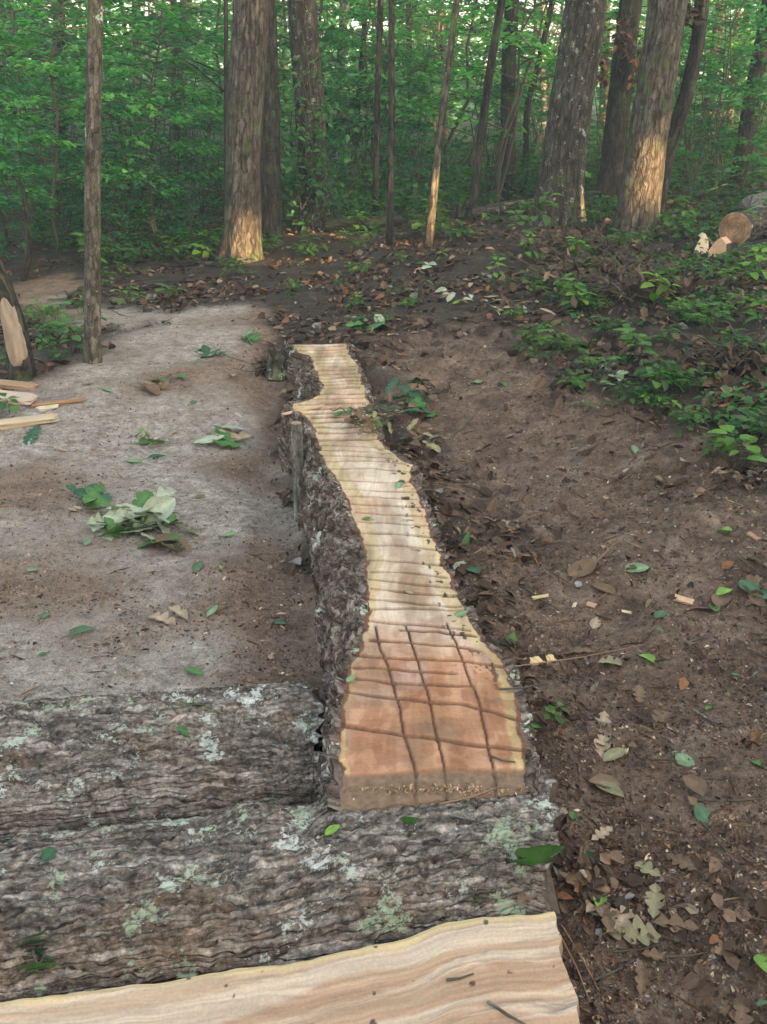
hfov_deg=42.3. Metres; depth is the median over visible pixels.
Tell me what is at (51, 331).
seedling
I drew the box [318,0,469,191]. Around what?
young tree
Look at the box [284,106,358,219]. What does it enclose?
shrub
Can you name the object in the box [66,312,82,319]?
seedling
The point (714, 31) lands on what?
forest tree
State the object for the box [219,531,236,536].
fallen leaf
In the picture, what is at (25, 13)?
young tree
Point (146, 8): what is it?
sky
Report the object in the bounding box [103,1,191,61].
young tree
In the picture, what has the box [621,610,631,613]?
wood chip
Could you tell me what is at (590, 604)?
wood chip
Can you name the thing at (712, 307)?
seedling
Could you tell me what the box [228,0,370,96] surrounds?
young tree
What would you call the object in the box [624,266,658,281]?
seedling
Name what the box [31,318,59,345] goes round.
seedling
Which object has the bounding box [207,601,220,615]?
fallen leaf
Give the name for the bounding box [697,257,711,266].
seedling
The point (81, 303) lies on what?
seedling
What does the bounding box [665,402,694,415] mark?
seedling
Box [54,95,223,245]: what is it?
understory shrub
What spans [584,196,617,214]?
seedling
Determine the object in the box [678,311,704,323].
seedling
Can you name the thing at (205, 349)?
leafy twig
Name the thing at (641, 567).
fallen leaf
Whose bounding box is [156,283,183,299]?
seedling
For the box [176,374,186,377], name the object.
fallen leaf
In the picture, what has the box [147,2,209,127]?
young tree
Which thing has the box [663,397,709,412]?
seedling
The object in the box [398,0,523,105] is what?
young tree
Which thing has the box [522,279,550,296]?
seedling
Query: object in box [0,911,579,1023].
split slab
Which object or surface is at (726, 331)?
seedling
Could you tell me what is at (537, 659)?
wood offcut
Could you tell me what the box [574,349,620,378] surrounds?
seedling
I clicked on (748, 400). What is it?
greenery
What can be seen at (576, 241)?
seedling
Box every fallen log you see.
[325,215,401,231]
[467,199,533,220]
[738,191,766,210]
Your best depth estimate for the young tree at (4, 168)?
8.39 m
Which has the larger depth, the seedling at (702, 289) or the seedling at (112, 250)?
the seedling at (112, 250)
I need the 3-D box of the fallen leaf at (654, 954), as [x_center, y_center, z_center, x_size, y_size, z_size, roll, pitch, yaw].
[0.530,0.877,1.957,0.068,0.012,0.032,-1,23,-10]
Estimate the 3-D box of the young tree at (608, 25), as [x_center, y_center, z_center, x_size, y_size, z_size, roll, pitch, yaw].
[4.764,-9.832,16.225,3.874,7.631,3.130,13,24,22]
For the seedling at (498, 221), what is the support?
on the ground at (214, 394)
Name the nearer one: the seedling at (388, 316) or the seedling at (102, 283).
the seedling at (388, 316)
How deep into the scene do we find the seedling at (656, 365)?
5.05 m
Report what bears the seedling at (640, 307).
on the ground at (214, 394)
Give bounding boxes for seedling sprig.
[134,428,170,450]
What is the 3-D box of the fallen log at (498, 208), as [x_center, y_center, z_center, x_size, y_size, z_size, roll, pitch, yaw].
[1.243,-3.212,10.538,0.232,0.202,1.220,20,27,34]
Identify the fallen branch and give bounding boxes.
[138,278,200,291]
[165,260,223,269]
[666,198,684,204]
[702,183,753,192]
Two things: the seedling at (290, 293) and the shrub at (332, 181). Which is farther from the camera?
the shrub at (332, 181)
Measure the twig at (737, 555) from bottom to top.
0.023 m
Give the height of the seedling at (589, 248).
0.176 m
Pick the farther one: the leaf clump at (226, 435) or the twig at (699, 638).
the leaf clump at (226, 435)
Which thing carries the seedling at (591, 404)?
on the ground at (214, 394)
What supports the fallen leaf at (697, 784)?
on the ground at (214, 394)
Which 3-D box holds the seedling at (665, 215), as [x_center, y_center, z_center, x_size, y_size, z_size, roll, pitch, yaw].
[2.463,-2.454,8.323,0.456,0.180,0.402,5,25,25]
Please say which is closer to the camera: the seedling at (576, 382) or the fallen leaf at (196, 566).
the fallen leaf at (196, 566)
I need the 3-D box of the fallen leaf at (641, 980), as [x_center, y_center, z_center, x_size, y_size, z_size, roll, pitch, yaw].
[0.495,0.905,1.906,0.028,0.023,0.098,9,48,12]
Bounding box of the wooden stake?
[291,421,303,521]
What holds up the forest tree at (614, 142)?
on the ground at (214, 394)
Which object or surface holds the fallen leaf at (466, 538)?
on the ground at (214, 394)
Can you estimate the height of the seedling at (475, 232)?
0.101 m
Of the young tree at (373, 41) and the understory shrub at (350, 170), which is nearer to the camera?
the understory shrub at (350, 170)
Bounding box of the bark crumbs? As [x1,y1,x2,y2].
[0,271,766,1023]
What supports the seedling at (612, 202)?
on the ground at (214, 394)
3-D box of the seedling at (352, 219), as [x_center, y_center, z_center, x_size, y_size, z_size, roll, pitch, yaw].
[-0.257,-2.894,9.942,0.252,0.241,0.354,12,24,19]
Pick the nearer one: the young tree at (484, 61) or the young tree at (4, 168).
the young tree at (4, 168)
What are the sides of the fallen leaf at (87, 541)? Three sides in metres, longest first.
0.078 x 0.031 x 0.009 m
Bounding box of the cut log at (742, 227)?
[718,208,766,243]
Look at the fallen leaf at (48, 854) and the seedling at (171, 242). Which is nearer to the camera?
the fallen leaf at (48, 854)
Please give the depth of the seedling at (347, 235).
9.45 m
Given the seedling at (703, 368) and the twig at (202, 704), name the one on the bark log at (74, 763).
the twig at (202, 704)
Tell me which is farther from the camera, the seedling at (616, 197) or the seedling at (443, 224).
the seedling at (616, 197)
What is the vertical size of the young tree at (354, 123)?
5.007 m
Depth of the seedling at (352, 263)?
7.98 m
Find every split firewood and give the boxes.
[691,232,708,254]
[708,237,731,258]
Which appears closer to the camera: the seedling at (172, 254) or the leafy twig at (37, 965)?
the leafy twig at (37, 965)
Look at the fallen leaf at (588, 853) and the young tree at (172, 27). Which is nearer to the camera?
the fallen leaf at (588, 853)
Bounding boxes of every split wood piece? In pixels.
[0,379,38,389]
[0,390,38,404]
[0,414,59,429]
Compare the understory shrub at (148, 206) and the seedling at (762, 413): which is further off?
the understory shrub at (148, 206)
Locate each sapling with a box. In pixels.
[83,0,103,364]
[177,0,227,205]
[371,0,383,215]
[386,0,394,245]
[423,0,459,248]
[468,0,505,210]
[520,0,555,191]
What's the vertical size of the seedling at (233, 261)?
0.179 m
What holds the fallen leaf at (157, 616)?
on the ground at (214, 394)
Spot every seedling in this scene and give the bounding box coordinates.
[0,346,6,370]
[0,393,19,413]
[23,312,46,324]
[25,298,70,323]
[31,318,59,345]
[34,336,59,350]
[38,319,83,339]
[39,324,54,335]
[48,318,83,355]
[48,350,68,360]
[50,309,68,319]
[58,229,84,245]
[61,291,83,313]
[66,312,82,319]
[70,232,107,263]
[77,247,112,261]
[101,243,133,264]
[101,266,119,281]
[101,279,115,286]
[106,243,142,259]
[107,232,129,250]
[112,286,138,307]
[113,262,130,276]
[117,233,143,249]
[118,251,140,266]
[128,291,145,302]
[147,220,181,233]
[147,223,175,235]
[147,230,183,248]
[150,247,185,260]
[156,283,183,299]
[160,235,196,251]
[162,235,182,245]
[164,245,196,262]
[176,246,200,259]
[180,231,200,248]
[181,233,221,253]
[190,243,216,259]
[194,228,222,255]
[215,256,246,276]
[221,255,253,274]
[262,234,281,255]
[282,290,297,299]
[284,240,327,256]
[289,279,299,289]
[300,230,319,243]
[333,228,362,241]
[335,278,345,284]
[343,234,370,252]
[344,261,354,267]
[344,296,367,306]
[348,210,368,233]
[348,261,371,275]
[350,292,362,305]
[355,197,382,215]
[361,225,384,243]
[370,196,402,215]
[372,313,392,322]
[386,287,412,296]
[394,210,426,221]
[394,250,410,264]
[398,295,418,306]
[408,213,444,235]
[408,215,424,228]
[418,223,450,239]
[420,199,449,229]
[423,279,446,286]
[434,216,463,234]
[435,222,472,239]
[445,223,472,240]
[461,227,484,237]
[478,212,497,222]
[479,195,501,204]
[483,215,508,223]
[485,278,494,284]
[486,257,505,277]
[499,277,517,288]
[503,305,529,320]
[505,210,537,238]
[507,203,532,213]
[509,342,533,354]
[511,200,533,209]
[512,326,538,346]
[517,233,540,261]
[518,324,541,344]
[519,269,546,284]
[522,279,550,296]
[524,191,563,228]
[525,350,563,366]
[527,329,557,351]
[534,275,550,288]
[536,320,556,328]
[542,329,576,350]
[544,290,564,302]
[544,338,566,350]
[544,702,569,722]
[546,268,566,287]
[553,272,587,305]
[554,290,578,300]
[555,336,586,355]
[555,373,597,394]
[559,291,595,311]
[560,368,591,389]
[561,277,586,307]
[562,235,588,245]
[565,240,593,259]
[565,296,597,311]
[565,310,583,324]
[566,236,589,257]
[566,284,599,296]
[567,239,588,256]
[569,257,594,279]
[570,212,599,228]
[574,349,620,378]
[577,296,605,315]
[580,401,613,409]
[582,200,615,230]
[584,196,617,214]
[587,295,613,310]
[589,322,618,337]
[590,198,617,217]
[593,315,629,336]
[601,228,638,253]
[603,195,617,212]
[606,228,629,237]
[609,353,638,366]
[613,327,658,361]
[613,387,634,404]
[616,377,636,398]
[617,231,661,240]
[620,330,643,344]
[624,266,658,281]
[628,252,650,260]
[630,332,667,343]
[630,385,659,403]
[632,357,661,365]
[633,358,681,391]
[634,392,668,406]
[635,300,661,308]
[636,369,683,398]
[637,230,653,240]
[638,225,659,235]
[638,399,670,410]
[639,360,685,380]
[639,370,671,402]
[641,272,682,310]
[652,250,678,266]
[652,330,695,347]
[652,392,676,401]
[653,363,697,388]
[655,221,690,239]
[655,267,675,277]
[656,209,705,226]
[658,266,686,284]
[660,310,697,319]
[660,324,686,335]
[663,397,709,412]
[664,297,707,320]
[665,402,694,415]
[667,194,691,207]
[668,372,691,387]
[668,405,709,437]
[669,216,699,233]
[670,195,690,217]
[670,258,693,273]
[672,297,688,316]
[673,225,712,233]
[673,295,693,315]
[676,374,708,393]
[678,294,721,314]
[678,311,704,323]
[682,261,705,273]
[685,305,729,334]
[687,226,715,249]
[690,430,750,456]
[691,261,727,279]
[691,411,711,429]
[692,211,723,224]
[695,217,721,236]
[695,285,736,295]
[695,298,722,315]
[696,292,721,301]
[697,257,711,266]
[697,360,731,380]
[700,226,723,237]
[702,197,740,213]
[705,295,736,308]
[707,301,734,323]
[707,425,766,469]
[712,333,748,345]
[715,328,746,345]
[718,199,740,212]
[718,267,739,290]
[719,244,753,269]
[719,268,741,282]
[723,293,759,324]
[725,207,747,215]
[725,256,744,273]
[728,409,766,442]
[729,189,766,199]
[737,189,756,198]
[737,265,753,273]
[737,375,758,387]
[738,241,766,255]
[738,247,766,280]
[740,264,766,282]
[743,298,766,334]
[743,341,766,352]
[745,407,766,434]
[746,245,766,268]
[753,431,766,443]
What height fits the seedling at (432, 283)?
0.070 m
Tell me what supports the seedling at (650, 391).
on the ground at (214, 394)
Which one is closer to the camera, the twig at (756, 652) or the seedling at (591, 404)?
the twig at (756, 652)
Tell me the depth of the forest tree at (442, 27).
21.68 m
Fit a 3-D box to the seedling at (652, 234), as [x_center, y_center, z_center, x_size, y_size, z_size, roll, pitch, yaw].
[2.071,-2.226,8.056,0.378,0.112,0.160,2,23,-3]
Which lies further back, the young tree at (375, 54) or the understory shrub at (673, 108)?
the young tree at (375, 54)
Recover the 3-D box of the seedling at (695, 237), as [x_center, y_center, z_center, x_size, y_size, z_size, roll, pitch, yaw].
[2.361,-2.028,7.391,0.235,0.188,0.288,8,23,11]
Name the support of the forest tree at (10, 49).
on the ground at (214, 394)
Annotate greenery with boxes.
[581,200,766,438]
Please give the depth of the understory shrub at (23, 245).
9.53 m
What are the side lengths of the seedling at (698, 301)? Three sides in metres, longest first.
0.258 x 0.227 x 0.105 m
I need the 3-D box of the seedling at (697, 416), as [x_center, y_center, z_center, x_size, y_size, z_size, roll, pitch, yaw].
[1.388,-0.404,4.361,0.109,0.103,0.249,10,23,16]
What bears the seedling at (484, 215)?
on the ground at (214, 394)
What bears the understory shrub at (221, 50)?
on the ground at (214, 394)
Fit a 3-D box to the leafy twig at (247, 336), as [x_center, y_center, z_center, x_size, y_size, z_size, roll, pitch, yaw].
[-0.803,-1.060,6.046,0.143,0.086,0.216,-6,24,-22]
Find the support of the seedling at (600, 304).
on the ground at (214, 394)
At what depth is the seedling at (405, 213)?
10.48 m
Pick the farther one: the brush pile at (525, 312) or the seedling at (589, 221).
the seedling at (589, 221)
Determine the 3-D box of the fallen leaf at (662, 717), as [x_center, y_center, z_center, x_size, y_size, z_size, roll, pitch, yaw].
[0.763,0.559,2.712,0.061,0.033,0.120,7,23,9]
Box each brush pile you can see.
[207,341,337,376]
[469,231,736,300]
[478,295,555,321]
[483,214,682,255]
[544,255,766,310]
[631,318,766,377]
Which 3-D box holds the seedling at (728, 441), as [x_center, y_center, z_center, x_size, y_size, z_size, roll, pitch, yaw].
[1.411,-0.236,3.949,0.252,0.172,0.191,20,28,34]
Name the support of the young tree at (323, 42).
on the ground at (214, 394)
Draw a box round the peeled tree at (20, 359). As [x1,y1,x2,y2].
[0,259,36,381]
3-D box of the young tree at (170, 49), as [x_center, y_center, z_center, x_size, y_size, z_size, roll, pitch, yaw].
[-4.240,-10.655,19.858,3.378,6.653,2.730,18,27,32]
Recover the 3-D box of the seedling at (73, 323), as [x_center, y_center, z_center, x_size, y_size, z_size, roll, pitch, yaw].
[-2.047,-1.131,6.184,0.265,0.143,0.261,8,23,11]
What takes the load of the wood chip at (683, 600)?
on the ground at (214, 394)
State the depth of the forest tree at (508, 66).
11.89 m
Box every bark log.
[0,680,324,836]
[0,769,563,1001]
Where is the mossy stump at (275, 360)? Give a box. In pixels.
[264,348,290,380]
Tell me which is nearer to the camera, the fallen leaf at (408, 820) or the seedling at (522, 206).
the fallen leaf at (408, 820)
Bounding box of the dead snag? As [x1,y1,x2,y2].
[12,175,32,281]
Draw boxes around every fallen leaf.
[23,425,41,444]
[23,567,38,572]
[38,847,55,864]
[41,610,49,617]
[62,625,95,637]
[83,539,91,546]
[127,459,142,462]
[142,612,175,624]
[143,454,165,458]
[163,604,187,619]
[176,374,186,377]
[176,726,190,737]
[180,665,203,674]
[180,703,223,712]
[192,561,202,571]
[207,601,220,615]
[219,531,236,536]
[273,619,291,626]
[320,824,339,837]
[346,673,355,681]
[394,482,403,487]
[400,815,416,823]
[403,588,413,593]
[453,561,466,569]
[454,610,473,617]
[461,532,469,551]
[466,564,481,573]
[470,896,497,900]
[506,630,515,647]
[509,844,564,865]
[514,893,531,908]
[531,722,541,727]
[565,559,596,577]
[565,866,594,885]
[568,646,595,653]
[569,811,576,821]
[575,850,601,861]
[585,826,612,843]
[587,655,621,665]
[588,779,623,796]
[589,774,629,786]
[590,617,600,628]
[591,583,615,593]
[593,895,606,905]
[594,734,610,758]
[595,705,610,722]
[595,891,616,931]
[600,905,634,938]
[603,745,629,760]
[607,914,668,945]
[619,563,648,571]
[630,860,660,875]
[631,445,638,453]
[632,679,645,702]
[635,948,666,961]
[635,959,649,1006]
[639,654,657,665]
[645,882,663,923]
[651,709,674,730]
[652,915,705,930]
[653,609,666,617]
[665,853,703,874]
[668,749,694,766]
[680,789,704,811]
[683,775,707,800]
[687,794,711,824]
[707,937,739,955]
[709,604,720,611]
[710,587,731,596]
[711,593,730,611]
[717,526,731,532]
[729,1003,753,1023]
[731,576,766,598]
[751,760,760,765]
[753,954,766,972]
[753,999,766,1006]
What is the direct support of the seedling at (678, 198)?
on the ground at (214, 394)
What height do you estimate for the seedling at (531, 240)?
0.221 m
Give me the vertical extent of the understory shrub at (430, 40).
2.392 m
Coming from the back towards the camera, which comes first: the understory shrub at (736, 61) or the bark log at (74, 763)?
the understory shrub at (736, 61)
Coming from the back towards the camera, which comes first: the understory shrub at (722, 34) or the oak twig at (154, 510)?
the understory shrub at (722, 34)
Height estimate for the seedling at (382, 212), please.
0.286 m
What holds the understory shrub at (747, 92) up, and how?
on the ground at (214, 394)
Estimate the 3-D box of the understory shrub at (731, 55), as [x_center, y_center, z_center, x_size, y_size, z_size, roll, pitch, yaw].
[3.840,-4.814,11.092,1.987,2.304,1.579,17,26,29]
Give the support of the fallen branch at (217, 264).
on the ground at (214, 394)
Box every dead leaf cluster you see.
[595,51,621,90]
[599,11,642,74]
[627,35,641,89]
[685,0,705,28]
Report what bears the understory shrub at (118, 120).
on the ground at (214, 394)
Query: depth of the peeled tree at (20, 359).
5.28 m
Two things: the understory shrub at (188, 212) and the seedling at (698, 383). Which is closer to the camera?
the seedling at (698, 383)
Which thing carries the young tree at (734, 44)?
on the ground at (214, 394)
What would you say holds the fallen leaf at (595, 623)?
on the ground at (214, 394)
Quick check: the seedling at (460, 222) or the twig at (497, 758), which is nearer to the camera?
the twig at (497, 758)
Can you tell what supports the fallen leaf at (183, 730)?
on the bark log at (74, 763)
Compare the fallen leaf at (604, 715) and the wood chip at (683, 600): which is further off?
the wood chip at (683, 600)
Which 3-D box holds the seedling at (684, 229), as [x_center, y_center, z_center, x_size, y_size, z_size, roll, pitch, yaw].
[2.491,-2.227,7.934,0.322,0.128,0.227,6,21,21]
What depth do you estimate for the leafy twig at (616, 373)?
5.04 m
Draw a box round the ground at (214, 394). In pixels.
[0,78,766,1023]
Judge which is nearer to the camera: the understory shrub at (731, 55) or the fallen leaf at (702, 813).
the fallen leaf at (702, 813)
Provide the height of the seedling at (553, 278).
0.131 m
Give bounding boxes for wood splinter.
[282,404,323,414]
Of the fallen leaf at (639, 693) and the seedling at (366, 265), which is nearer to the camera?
the fallen leaf at (639, 693)
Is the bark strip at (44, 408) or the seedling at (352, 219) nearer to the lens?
the bark strip at (44, 408)
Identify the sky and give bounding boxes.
[4,0,766,95]
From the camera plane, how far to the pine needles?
2.82 m
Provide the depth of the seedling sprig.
4.76 m
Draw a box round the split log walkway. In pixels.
[278,343,541,811]
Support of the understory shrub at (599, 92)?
on the ground at (214, 394)
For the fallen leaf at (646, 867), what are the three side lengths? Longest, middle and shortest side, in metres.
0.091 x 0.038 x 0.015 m
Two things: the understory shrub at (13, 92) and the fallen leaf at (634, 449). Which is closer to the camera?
the fallen leaf at (634, 449)
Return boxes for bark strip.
[31,398,86,407]
[36,404,58,410]
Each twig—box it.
[9,931,60,975]
[66,483,112,507]
[87,486,197,548]
[194,345,231,359]
[240,330,266,344]
[330,406,351,416]
[341,314,391,330]
[381,377,438,418]
[402,259,444,270]
[440,403,484,446]
[440,786,499,804]
[446,973,473,981]
[453,814,487,823]
[487,1000,525,1023]
[490,755,514,761]
[499,683,545,689]
[515,645,641,666]
[521,542,557,545]
[526,588,557,608]
[559,933,589,1001]
[561,924,597,988]
[593,359,628,385]
[593,958,635,980]
[599,598,653,643]
[613,943,663,952]
[665,952,707,957]
[689,631,712,641]
[691,708,730,729]
[697,798,766,801]
[702,821,738,868]
[711,537,765,577]
[747,648,766,657]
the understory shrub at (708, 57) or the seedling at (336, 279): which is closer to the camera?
the seedling at (336, 279)
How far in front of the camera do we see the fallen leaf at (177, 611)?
3.29 m
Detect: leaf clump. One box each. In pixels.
[135,379,169,395]
[145,533,191,551]
[193,424,256,450]
[341,391,417,437]
[400,423,447,455]
[427,287,473,303]
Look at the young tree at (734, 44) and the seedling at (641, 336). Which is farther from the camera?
the young tree at (734, 44)
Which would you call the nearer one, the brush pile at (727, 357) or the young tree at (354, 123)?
the brush pile at (727, 357)
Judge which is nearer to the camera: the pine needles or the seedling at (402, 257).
the pine needles
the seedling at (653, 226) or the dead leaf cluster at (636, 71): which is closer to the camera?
the seedling at (653, 226)
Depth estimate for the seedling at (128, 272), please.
8.64 m
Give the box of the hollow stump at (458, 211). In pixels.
[446,204,467,218]
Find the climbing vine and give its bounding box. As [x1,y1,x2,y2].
[272,0,359,230]
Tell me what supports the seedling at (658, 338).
on the ground at (214, 394)
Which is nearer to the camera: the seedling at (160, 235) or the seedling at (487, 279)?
the seedling at (487, 279)
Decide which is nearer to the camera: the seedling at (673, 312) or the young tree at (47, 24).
the seedling at (673, 312)
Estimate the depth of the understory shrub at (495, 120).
15.57 m
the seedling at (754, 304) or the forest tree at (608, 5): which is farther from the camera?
the forest tree at (608, 5)
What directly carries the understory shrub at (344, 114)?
on the ground at (214, 394)
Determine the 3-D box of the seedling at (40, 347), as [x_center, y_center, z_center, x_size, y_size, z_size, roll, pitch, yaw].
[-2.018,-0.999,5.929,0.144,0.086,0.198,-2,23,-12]
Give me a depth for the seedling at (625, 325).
5.57 m
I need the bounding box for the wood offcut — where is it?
[523,654,555,665]
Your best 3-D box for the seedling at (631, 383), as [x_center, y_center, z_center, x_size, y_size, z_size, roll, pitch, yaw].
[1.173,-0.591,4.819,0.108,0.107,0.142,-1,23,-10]
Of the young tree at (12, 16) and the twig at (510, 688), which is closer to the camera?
the twig at (510, 688)
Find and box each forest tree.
[6,6,16,117]
[53,6,68,195]
[131,4,142,206]
[171,0,179,182]
[178,0,185,138]
[217,0,269,264]
[262,0,283,242]
[287,0,335,230]
[330,0,348,173]
[349,2,367,189]
[406,0,413,172]
[439,5,448,147]
[500,0,518,199]
[526,0,606,228]
[539,0,546,150]
[592,0,642,209]
[598,2,610,149]
[610,0,687,236]
[660,0,709,222]
[697,0,725,156]
[727,0,766,187]
[727,6,741,128]
[733,7,748,120]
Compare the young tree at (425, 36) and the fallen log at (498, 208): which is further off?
the young tree at (425, 36)
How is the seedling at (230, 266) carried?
on the ground at (214, 394)
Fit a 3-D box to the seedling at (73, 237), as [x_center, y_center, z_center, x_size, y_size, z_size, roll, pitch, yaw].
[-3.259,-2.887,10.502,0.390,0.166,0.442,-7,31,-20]
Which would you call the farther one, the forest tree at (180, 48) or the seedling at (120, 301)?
the forest tree at (180, 48)
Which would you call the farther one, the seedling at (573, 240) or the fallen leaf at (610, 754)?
the seedling at (573, 240)
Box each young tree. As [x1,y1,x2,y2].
[0,0,65,207]
[0,0,83,204]
[0,0,118,103]
[0,0,160,156]
[0,0,211,253]
[0,0,228,196]
[0,2,122,158]
[0,10,49,220]
[0,53,37,113]
[66,0,231,239]
[81,0,231,79]
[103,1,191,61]
[110,0,231,150]
[143,0,228,137]
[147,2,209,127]
[152,1,291,196]
[162,0,221,90]
[170,0,413,143]
[180,0,348,152]
[206,0,386,144]
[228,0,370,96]
[278,0,364,67]
[321,3,433,118]
[323,0,418,162]
[323,1,499,141]
[357,0,540,143]
[366,0,500,127]
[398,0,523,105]
[403,0,552,197]
[434,0,564,175]
[490,3,645,149]
[545,0,729,98]
[603,0,753,103]
[604,5,753,45]
[683,0,760,118]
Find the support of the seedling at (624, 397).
on the ground at (214, 394)
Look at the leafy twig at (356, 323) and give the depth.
6.07 m
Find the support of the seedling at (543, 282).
on the ground at (214, 394)
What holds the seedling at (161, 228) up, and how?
on the ground at (214, 394)
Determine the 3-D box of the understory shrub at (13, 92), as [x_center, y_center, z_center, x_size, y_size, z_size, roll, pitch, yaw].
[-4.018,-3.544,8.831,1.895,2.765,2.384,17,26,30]
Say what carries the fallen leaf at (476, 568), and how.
on the ground at (214, 394)
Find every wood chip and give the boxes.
[532,594,548,599]
[586,601,596,607]
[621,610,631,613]
[673,594,693,604]
[746,531,760,540]
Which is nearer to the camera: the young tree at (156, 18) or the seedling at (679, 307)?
the seedling at (679, 307)
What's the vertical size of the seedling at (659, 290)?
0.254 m
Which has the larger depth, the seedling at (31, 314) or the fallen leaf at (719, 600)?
the seedling at (31, 314)
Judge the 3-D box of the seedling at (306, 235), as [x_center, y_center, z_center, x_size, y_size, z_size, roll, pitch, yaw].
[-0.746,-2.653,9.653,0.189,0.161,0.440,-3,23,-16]
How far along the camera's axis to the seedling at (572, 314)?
5.78 m
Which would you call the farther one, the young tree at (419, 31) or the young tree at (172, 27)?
the young tree at (419, 31)
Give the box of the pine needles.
[0,378,766,1023]
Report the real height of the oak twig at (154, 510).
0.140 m
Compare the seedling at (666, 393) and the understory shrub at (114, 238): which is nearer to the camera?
the seedling at (666, 393)
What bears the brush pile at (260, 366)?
on the ground at (214, 394)
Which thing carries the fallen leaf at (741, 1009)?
on the ground at (214, 394)
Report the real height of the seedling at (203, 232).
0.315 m
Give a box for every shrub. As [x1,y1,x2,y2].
[0,0,49,204]
[0,0,77,178]
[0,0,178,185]
[0,3,84,183]
[0,9,86,201]
[0,17,131,227]
[0,25,107,177]
[0,31,76,243]
[0,172,59,259]
[1,154,104,246]
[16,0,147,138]
[41,110,118,197]
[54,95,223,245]
[56,104,175,207]
[58,85,202,211]
[61,97,219,232]
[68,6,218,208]
[76,177,166,257]
[107,0,230,203]
[111,161,214,253]
[117,0,223,177]
[143,77,223,177]
[145,113,223,218]
[153,177,221,253]
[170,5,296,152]
[190,0,338,179]
[279,2,408,174]
[279,73,342,208]
[281,152,298,225]
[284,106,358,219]
[285,98,372,188]
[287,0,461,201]
[292,76,443,202]
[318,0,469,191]
[329,141,372,215]
[346,58,471,184]
[347,0,481,149]
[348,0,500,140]
[356,17,472,181]
[364,45,468,192]
[379,128,460,211]
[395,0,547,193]
[395,0,634,202]
[413,82,548,196]
[430,79,545,175]
[461,2,634,153]
[471,0,563,135]
[480,0,645,140]
[485,0,563,131]
[519,21,602,132]
[529,70,606,157]
[586,34,672,168]
[586,60,692,181]
[590,41,751,181]
[596,65,693,155]
[628,0,766,175]
[629,0,765,182]
[632,0,766,184]
[668,81,755,204]
[673,9,740,115]
[675,14,766,199]
[677,32,755,141]
[678,68,766,176]
[682,79,766,151]
[683,0,766,132]
[695,2,766,180]
[698,4,766,176]
[709,0,766,107]
[712,32,761,125]
[748,191,766,217]
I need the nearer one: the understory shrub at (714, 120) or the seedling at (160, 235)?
the seedling at (160, 235)
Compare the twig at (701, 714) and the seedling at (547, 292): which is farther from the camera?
the seedling at (547, 292)
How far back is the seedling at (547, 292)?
6.31 m
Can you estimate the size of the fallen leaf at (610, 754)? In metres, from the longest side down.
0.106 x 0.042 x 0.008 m
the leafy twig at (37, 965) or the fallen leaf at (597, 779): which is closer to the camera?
the leafy twig at (37, 965)
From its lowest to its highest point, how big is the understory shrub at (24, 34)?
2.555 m
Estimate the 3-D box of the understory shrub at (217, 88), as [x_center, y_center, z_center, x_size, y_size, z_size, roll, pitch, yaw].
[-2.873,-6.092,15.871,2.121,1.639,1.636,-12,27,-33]
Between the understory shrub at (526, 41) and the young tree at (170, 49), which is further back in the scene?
the understory shrub at (526, 41)
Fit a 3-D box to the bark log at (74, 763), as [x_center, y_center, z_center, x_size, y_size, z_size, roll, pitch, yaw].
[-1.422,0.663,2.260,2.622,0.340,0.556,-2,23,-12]
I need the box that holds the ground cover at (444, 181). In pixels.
[0,109,766,244]
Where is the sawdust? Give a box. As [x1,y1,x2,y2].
[8,749,639,958]
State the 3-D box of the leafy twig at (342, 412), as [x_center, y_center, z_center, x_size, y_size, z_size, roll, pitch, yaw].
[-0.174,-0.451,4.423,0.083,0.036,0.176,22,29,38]
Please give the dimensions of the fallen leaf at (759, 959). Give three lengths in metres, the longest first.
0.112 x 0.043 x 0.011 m
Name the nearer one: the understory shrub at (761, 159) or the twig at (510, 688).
the twig at (510, 688)
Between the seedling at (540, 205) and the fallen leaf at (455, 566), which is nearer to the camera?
the fallen leaf at (455, 566)
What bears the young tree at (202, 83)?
on the ground at (214, 394)
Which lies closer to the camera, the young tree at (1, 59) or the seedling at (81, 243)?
the seedling at (81, 243)
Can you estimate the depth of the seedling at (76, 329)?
5.71 m
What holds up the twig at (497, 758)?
on the split log walkway
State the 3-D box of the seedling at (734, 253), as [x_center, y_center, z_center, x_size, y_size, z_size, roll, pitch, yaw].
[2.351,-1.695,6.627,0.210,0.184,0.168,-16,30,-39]
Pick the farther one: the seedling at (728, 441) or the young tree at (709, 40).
the young tree at (709, 40)
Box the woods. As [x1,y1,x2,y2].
[0,0,766,123]
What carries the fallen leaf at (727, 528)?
on the ground at (214, 394)
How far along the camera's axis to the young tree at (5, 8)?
15.99 m
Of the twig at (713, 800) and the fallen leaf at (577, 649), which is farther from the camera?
the fallen leaf at (577, 649)
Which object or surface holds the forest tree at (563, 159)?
on the ground at (214, 394)
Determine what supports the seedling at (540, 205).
on the ground at (214, 394)
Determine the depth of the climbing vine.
9.99 m
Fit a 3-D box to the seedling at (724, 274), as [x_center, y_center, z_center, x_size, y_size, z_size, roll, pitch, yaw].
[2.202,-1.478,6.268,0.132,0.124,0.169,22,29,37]
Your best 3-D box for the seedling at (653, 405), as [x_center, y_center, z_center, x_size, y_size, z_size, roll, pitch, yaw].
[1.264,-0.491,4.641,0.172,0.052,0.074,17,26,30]
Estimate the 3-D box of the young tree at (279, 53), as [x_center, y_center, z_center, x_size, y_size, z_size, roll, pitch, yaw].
[-2.309,-7.376,16.911,2.683,3.111,2.132,-4,24,-17]

